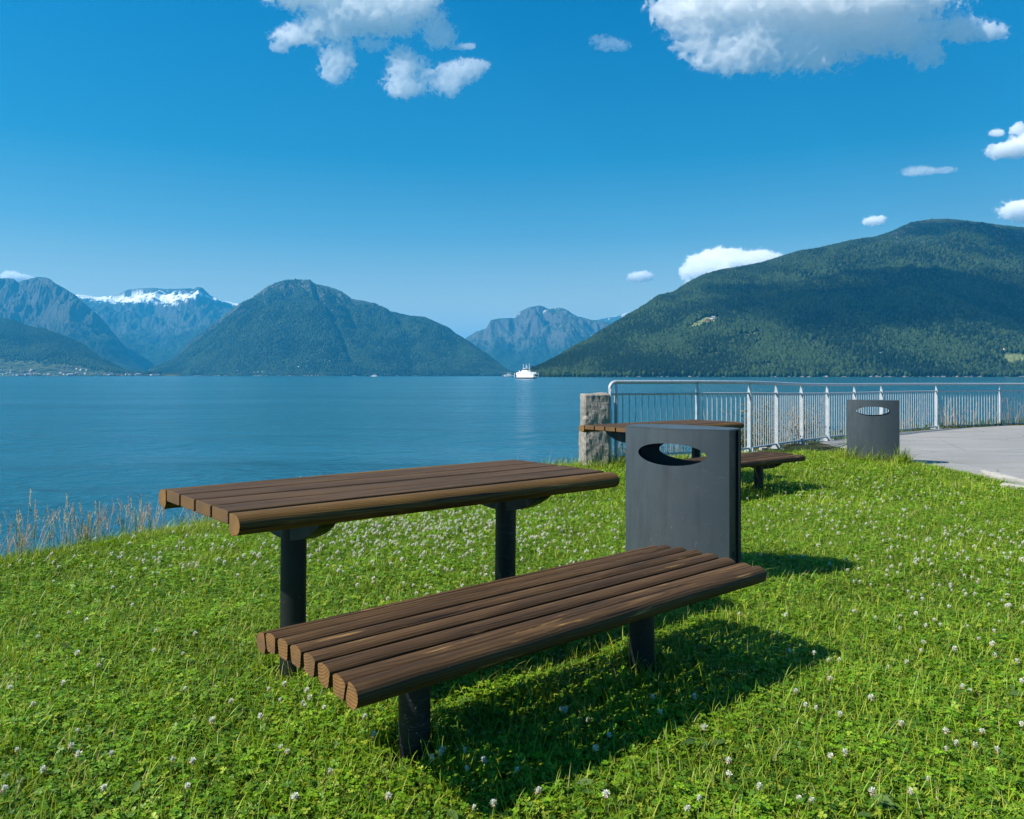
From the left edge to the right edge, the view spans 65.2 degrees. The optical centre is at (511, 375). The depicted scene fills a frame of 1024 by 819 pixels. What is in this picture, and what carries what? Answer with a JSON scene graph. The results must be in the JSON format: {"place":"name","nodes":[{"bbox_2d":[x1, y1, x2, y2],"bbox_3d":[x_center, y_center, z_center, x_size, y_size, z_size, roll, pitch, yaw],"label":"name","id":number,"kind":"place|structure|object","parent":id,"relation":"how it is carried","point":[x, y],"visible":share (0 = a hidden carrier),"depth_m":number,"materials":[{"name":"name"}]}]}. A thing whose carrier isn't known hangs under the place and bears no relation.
{"place":"outdoors","nodes":[
{"label":"outdoors","id":0,"kind":"place"},
{"bbox_2d":[0,277,145,370],"bbox_3d":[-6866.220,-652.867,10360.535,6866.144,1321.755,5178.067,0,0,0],"label":"steep mountain","id":1,"kind":"structure","parent":0,"point":[46,303],"depth_m":9189.87,"materials":[{"name":"stone"}]},
{"bbox_2d":[0,318,179,375],"bbox_3d":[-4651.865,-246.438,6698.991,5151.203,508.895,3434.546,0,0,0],"label":"wooded hill","id":2,"kind":"structure","parent":0,"point":[37,367],"depth_m":5404.81,"materials":[{"name":"green plant"}]},
{"bbox_2d":[0,318,160,374],"bbox_3d":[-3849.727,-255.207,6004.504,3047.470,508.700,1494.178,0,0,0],"label":"forest","id":3,"kind":"object","parent":2,"relation":"on","point":[69,356],"visible":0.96,"depth_m":5879.64,"materials":[{"name":"green plant"}]},
{"bbox_2d":[76,287,237,369],"bbox_3d":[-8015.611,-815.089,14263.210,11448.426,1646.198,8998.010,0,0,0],"label":"snowy mountain","id":4,"kind":"structure","parent":0,"point":[150,327],"depth_m":12629.98,"materials":[{"name":"stone"}]},
{"bbox_2d":[146,279,501,375],"bbox_3d":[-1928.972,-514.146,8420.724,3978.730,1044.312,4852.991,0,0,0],"label":"rounded mountain","id":5,"kind":"structure","parent":0,"point":[339,293],"depth_m":7207.60,"materials":[{"name":"green plant"}]},
{"bbox_2d":[149,278,516,375],"bbox_3d":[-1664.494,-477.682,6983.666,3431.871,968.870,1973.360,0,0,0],"label":"forest","id":6,"kind":"object","parent":5,"relation":"on","point":[472,361],"visible":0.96,"depth_m":6664.54,"materials":[{"name":"green plant"}]},
{"bbox_2d":[0,376,1023,563],"bbox_3d":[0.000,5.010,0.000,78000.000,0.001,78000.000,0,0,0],"label":"water","id":7,"kind":"structure","parent":0,"point":[87,442],"depth_m":83.29,"materials":[{"name":"teal liquid"}]},
{"bbox_2d":[514,364,538,378],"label":"ferry","id":8,"kind":"object","parent":7,"relation":"on","point":[526,373],"visible":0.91,"depth_m":1212.80,"materials":[{"name":"white paint"}]},
{"bbox_2d":[0,424,1023,818],"bbox_3d":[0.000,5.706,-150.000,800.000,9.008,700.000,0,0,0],"label":"ground","id":9,"kind":"structure","parent":0,"point":[808,446],"depth_m":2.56,"materials":[{"name":"green plant"}]},
{"bbox_2d":[0,785,8,793],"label":"clover flower","id":10,"kind":"object","parent":9,"relation":"on","point":[3,789],"visible":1,"depth_m":2.17,"materials":[{"name":"white plant"}]},
{"bbox_2d":[40,765,51,774],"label":"clover flower","id":11,"kind":"object","parent":9,"relation":"on","point":[43,768],"visible":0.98,"depth_m":2.33,"materials":[{"name":"white plant"}]},
{"bbox_2d":[61,741,74,763],"bbox_3d":[-1.357,1.151,2.436,0.025,0.084,0.022,28,3,-13],"label":"clover flower","id":12,"kind":"object","parent":9,"relation":"on","point":[70,745],"visible":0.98,"depth_m":2.43,"materials":[{"name":"white plant"}]},
{"bbox_2d":[75,749,81,766],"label":"clover flower","id":13,"kind":"object","parent":9,"relation":"on","point":[77,754],"visible":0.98,"depth_m":2.39,"materials":[{"name":"white plant"}]},
{"bbox_2d":[101,784,111,802],"bbox_3d":[-1.129,1.167,2.230,0.019,0.068,0.021,-5,19,33],"label":"clover flower","id":14,"kind":"object","parent":9,"relation":"on","point":[104,786],"visible":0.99,"depth_m":2.22,"materials":[{"name":"white plant"}]},
{"bbox_2d":[184,782,190,800],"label":"clover flower","id":15,"kind":"object","parent":9,"relation":"on","point":[186,785],"visible":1,"depth_m":2.20,"materials":[{"name":"white plant"}]},
{"bbox_2d":[189,757,196,776],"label":"clover flower","id":16,"kind":"object","parent":9,"relation":"on","point":[192,759],"visible":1,"depth_m":2.34,"materials":[{"name":"white plant"}]},
{"bbox_2d":[209,717,216,734],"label":"clover flower","id":17,"kind":"object","parent":9,"relation":"on","point":[211,719],"visible":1,"depth_m":2.63,"materials":[{"name":"white plant"}]},
{"bbox_2d":[291,792,311,808],"bbox_3d":[-0.566,1.151,2.160,0.022,0.082,0.022,-14,33,45],"label":"clover flower","id":18,"kind":"object","parent":9,"relation":"on","point":[295,796],"visible":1,"depth_m":2.15,"materials":[{"name":"white plant"}]},
{"bbox_2d":[324,767,332,793],"bbox_3d":[-0.522,1.149,2.268,0.019,0.072,0.019,15,-38,-6],"label":"clover flower","id":19,"kind":"object","parent":9,"relation":"on","point":[330,771],"visible":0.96,"depth_m":2.28,"materials":[{"name":"white plant"}]},
{"bbox_2d":[383,792,391,807],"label":"clover flower","id":20,"kind":"object","parent":9,"relation":"on","point":[388,796],"visible":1,"depth_m":2.13,"materials":[{"name":"white plant"}]},
{"bbox_2d":[159,460,619,681],"bbox_3d":[-0.466,0.915,3.580,1.885,0.903,0.833,0,0,-41],"label":"picnic table","id":21,"kind":"object","parent":9,"relation":"on","point":[294,514],"visible":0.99,"depth_m":3.22,"materials":[{"name":"brown wood"}]},
{"bbox_2d":[439,745,445,757],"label":"clover flower","id":22,"kind":"object","parent":9,"relation":"on","point":[442,748],"visible":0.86,"depth_m":2.45,"materials":[{"name":"white plant"}]},
{"bbox_2d":[481,756,491,769],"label":"clover flower","id":23,"kind":"object","parent":9,"relation":"on","point":[483,758],"visible":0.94,"depth_m":2.39,"materials":[{"name":"white plant"}]},
{"bbox_2d":[489,799,496,817],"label":"clover flower","id":24,"kind":"object","parent":9,"relation":"on","point":[493,802],"visible":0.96,"depth_m":2.12,"materials":[{"name":"white plant"}]},
{"bbox_2d":[0,397,1022,555],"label":"tall grass","id":25,"kind":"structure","parent":9,"relation":"on","point":[988,422],"depth_m":6.16,"materials":[{"name":"beige plant"}]},
{"bbox_2d":[257,545,766,764],"bbox_3d":[0.121,1.063,2.866,1.885,0.591,0.616,0,0,-41],"label":"bench","id":26,"kind":"object","parent":9,"relation":"on","point":[409,652],"visible":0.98,"depth_m":2.55,"materials":[{"name":"brown wood"}]},
{"bbox_2d":[19,462,1023,566],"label":"clover flowers","id":27,"kind":"object","parent":9,"relation":"on","point":[468,542],"visible":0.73,"depth_m":5.74,"materials":[{"name":"white plant"}]},
{"bbox_2d":[534,786,541,798],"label":"clover flower","id":28,"kind":"object","parent":9,"relation":"on","point":[538,790],"visible":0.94,"depth_m":2.16,"materials":[{"name":"white plant"}]},
{"bbox_2d":[579,392,609,466],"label":"stone pillar","id":29,"kind":"structure","parent":9,"relation":"on","point":[594,408],"depth_m":10.62,"materials":[{"name":"stone"}]},
{"bbox_2d":[592,744,601,759],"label":"clover flower","id":30,"kind":"object","parent":9,"relation":"on","point":[595,747],"visible":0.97,"depth_m":2.43,"materials":[{"name":"white plant"}]},
{"bbox_2d":[602,789,610,808],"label":"clover flower","id":31,"kind":"object","parent":9,"relation":"on","point":[606,793],"visible":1,"depth_m":2.16,"materials":[{"name":"white plant"}]},
{"bbox_2d":[579,420,743,457],"bbox_3d":[1.745,1.003,9.207,1.885,0.903,0.833,0,0,-38],"label":"picnic table","id":32,"kind":"object","parent":9,"relation":"on","point":[616,431],"visible":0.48,"depth_m":9.10,"materials":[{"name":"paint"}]},
{"bbox_2d":[626,424,740,563],"bbox_3d":[1.019,0.774,4.804,0.672,0.932,0.351,0,0,38],"label":"litter bin","id":33,"kind":"object","parent":9,"relation":"on","point":[673,502],"visible":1,"depth_m":4.64,"materials":[{"name":"metal"}]},
{"bbox_2d":[684,805,689,811],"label":"clover flower","id":34,"kind":"object","parent":9,"relation":"on","point":[686,808],"visible":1,"depth_m":2.13,"materials":[{"name":"white plant"}]},
{"bbox_2d":[701,723,707,739],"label":"clover flower","id":35,"kind":"object","parent":9,"relation":"on","point":[703,726],"visible":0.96,"depth_m":2.56,"materials":[{"name":"white plant"}]},
{"bbox_2d":[723,756,731,772],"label":"clover flower","id":36,"kind":"object","parent":9,"relation":"on","point":[728,760],"visible":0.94,"depth_m":2.39,"materials":[{"name":"white plant"}]},
{"bbox_2d":[726,770,731,780],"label":"clover flower","id":37,"kind":"object","parent":9,"relation":"on","point":[728,773],"visible":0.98,"depth_m":2.31,"materials":[{"name":"white plant"}]},
{"bbox_2d":[684,451,804,491],"bbox_3d":[2.295,1.159,8.463,1.885,0.592,0.616,0,0,-38],"label":"bench","id":38,"kind":"object","parent":9,"relation":"on","point":[759,462],"visible":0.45,"depth_m":8.66,"materials":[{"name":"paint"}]},
{"bbox_2d":[739,420,759,450],"bbox_3d":[3.846,1.290,13.394,0.623,1.144,0.616,0,0,-24],"label":"bush","id":39,"kind":"object","parent":9,"relation":"on","point":[742,440],"visible":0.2,"depth_m":13.32,"materials":[{"name":"green plant"}]},
{"bbox_2d":[741,394,789,449],"bbox_3d":[4.406,1.170,14.100,0.965,1.684,0.917,0,0,0],"label":"bush","id":40,"kind":"object","parent":9,"relation":"on","point":[742,411],"visible":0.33,"depth_m":14.08,"materials":[{"name":"green plant"}]},
{"bbox_2d":[785,400,824,443],"bbox_3d":[5.718,1.249,15.608,0.776,1.526,0.814,0,0,0],"label":"bush","id":41,"kind":"object","parent":9,"relation":"on","point":[818,422],"visible":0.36,"depth_m":15.57,"materials":[{"name":"green plant"}]},
{"bbox_2d":[608,380,1023,464],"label":"railing","id":42,"kind":"object","parent":9,"relation":"on","point":[776,443],"visible":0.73,"depth_m":13.87,"materials":[{"name":"metal"}]},
{"bbox_2d":[842,748,847,772],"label":"clover flower","id":43,"kind":"object","parent":9,"relation":"on","point":[844,752],"visible":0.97,"depth_m":2.38,"materials":[{"name":"white plant"}]},
{"bbox_2d":[868,787,875,806],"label":"clover flower","id":44,"kind":"object","parent":9,"relation":"on","point":[871,790],"visible":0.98,"depth_m":2.15,"materials":[{"name":"white plant"}]},
{"bbox_2d":[868,694,875,710],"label":"clover flower","id":45,"kind":"object","parent":9,"relation":"on","point":[871,696],"visible":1,"depth_m":2.79,"materials":[{"name":"white plant"}]},
{"bbox_2d":[847,400,899,462],"bbox_3d":[5.096,0.814,11.300,0.672,0.932,0.351,0,0,22],"label":"litter bin","id":46,"kind":"object","parent":9,"relation":"on","point":[865,432],"visible":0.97,"depth_m":11.14,"materials":[{"name":"metal"}]},
{"bbox_2d":[898,720,904,728],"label":"clover flower","id":47,"kind":"object","parent":9,"relation":"on","point":[901,723],"visible":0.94,"depth_m":2.63,"materials":[{"name":"white plant"}]},
{"bbox_2d":[943,727,949,742],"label":"clover flower","id":48,"kind":"object","parent":9,"relation":"on","point":[945,730],"visible":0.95,"depth_m":2.53,"materials":[{"name":"white plant"}]},
{"bbox_2d":[954,739,958,759],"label":"clover flower","id":49,"kind":"object","parent":9,"relation":"on","point":[956,742],"visible":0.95,"depth_m":2.49,"materials":[{"name":"white plant"}]},
{"bbox_2d":[967,740,977,757],"bbox_3d":[1.431,1.178,2.498,0.022,0.082,0.022,27,0,-3],"label":"clover flower","id":50,"kind":"object","parent":9,"relation":"on","point":[974,743],"visible":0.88,"depth_m":2.50,"materials":[{"name":"white plant"}]},
{"bbox_2d":[981,470,1004,474],"bbox_3d":[6.023,1.271,10.018,0.112,0.139,0.317,2,2,-10],"label":"kerb stone","id":51,"kind":"object","parent":9,"relation":"on","point":[986,472],"visible":0.34,"depth_m":10.04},
{"bbox_2d":[994,746,1004,762],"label":"clover flower","id":52,"kind":"object","parent":9,"relation":"on","point":[997,748],"visible":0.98,"depth_m":2.42,"materials":[{"name":"white plant"}]},
{"bbox_2d":[990,473,1023,481],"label":"kerb stone","id":53,"kind":"object","parent":9,"relation":"on","point":[1006,477],"visible":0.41,"depth_m":9.57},
{"bbox_2d":[1000,483,1023,489],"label":"kerb stone","id":54,"kind":"object","parent":9,"relation":"on","point":[1011,485],"visible":0.38,"depth_m":8.82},
{"bbox_2d":[0,0,1023,338],"label":"sky","id":55,"kind":"structure","parent":0,"point":[462,166],"materials":[{"name":"blue"}]},
{"bbox_2d":[466,305,609,371],"bbox_3d":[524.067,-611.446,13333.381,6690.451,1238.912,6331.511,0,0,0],"label":"rocky mountain","id":56,"kind":"structure","parent":0,"point":[529,337],"depth_m":12000.69,"materials":[{"name":"stone"}]},
{"bbox_2d":[598,312,629,323],"bbox_3d":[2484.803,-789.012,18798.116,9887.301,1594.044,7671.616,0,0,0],"label":"mountain","id":57,"kind":"structure","parent":0,"point":[612,319],"depth_m":18551.58,"materials":[{"name":"stone"}]},
{"bbox_2d":[540,219,1023,376],"bbox_3d":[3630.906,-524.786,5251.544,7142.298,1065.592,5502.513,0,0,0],"label":"forested hill","id":58,"kind":"structure","parent":0,"point":[1011,357],"depth_m":3997.41,"materials":[{"name":"green plant"}]},
{"bbox_2d":[530,217,1023,376],"bbox_3d":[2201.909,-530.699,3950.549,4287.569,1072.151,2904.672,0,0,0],"label":"forest","id":59,"kind":"object","parent":58,"relation":"on","point":[783,312],"visible":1,"depth_m":2983.68,"materials":[{"name":"green plant"}]},
{"bbox_2d":[818,425,1023,484],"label":"path","id":60,"kind":"structure","parent":0,"point":[999,449],"depth_m":13.84,"materials":[{"name":"concrete"}]}
]}

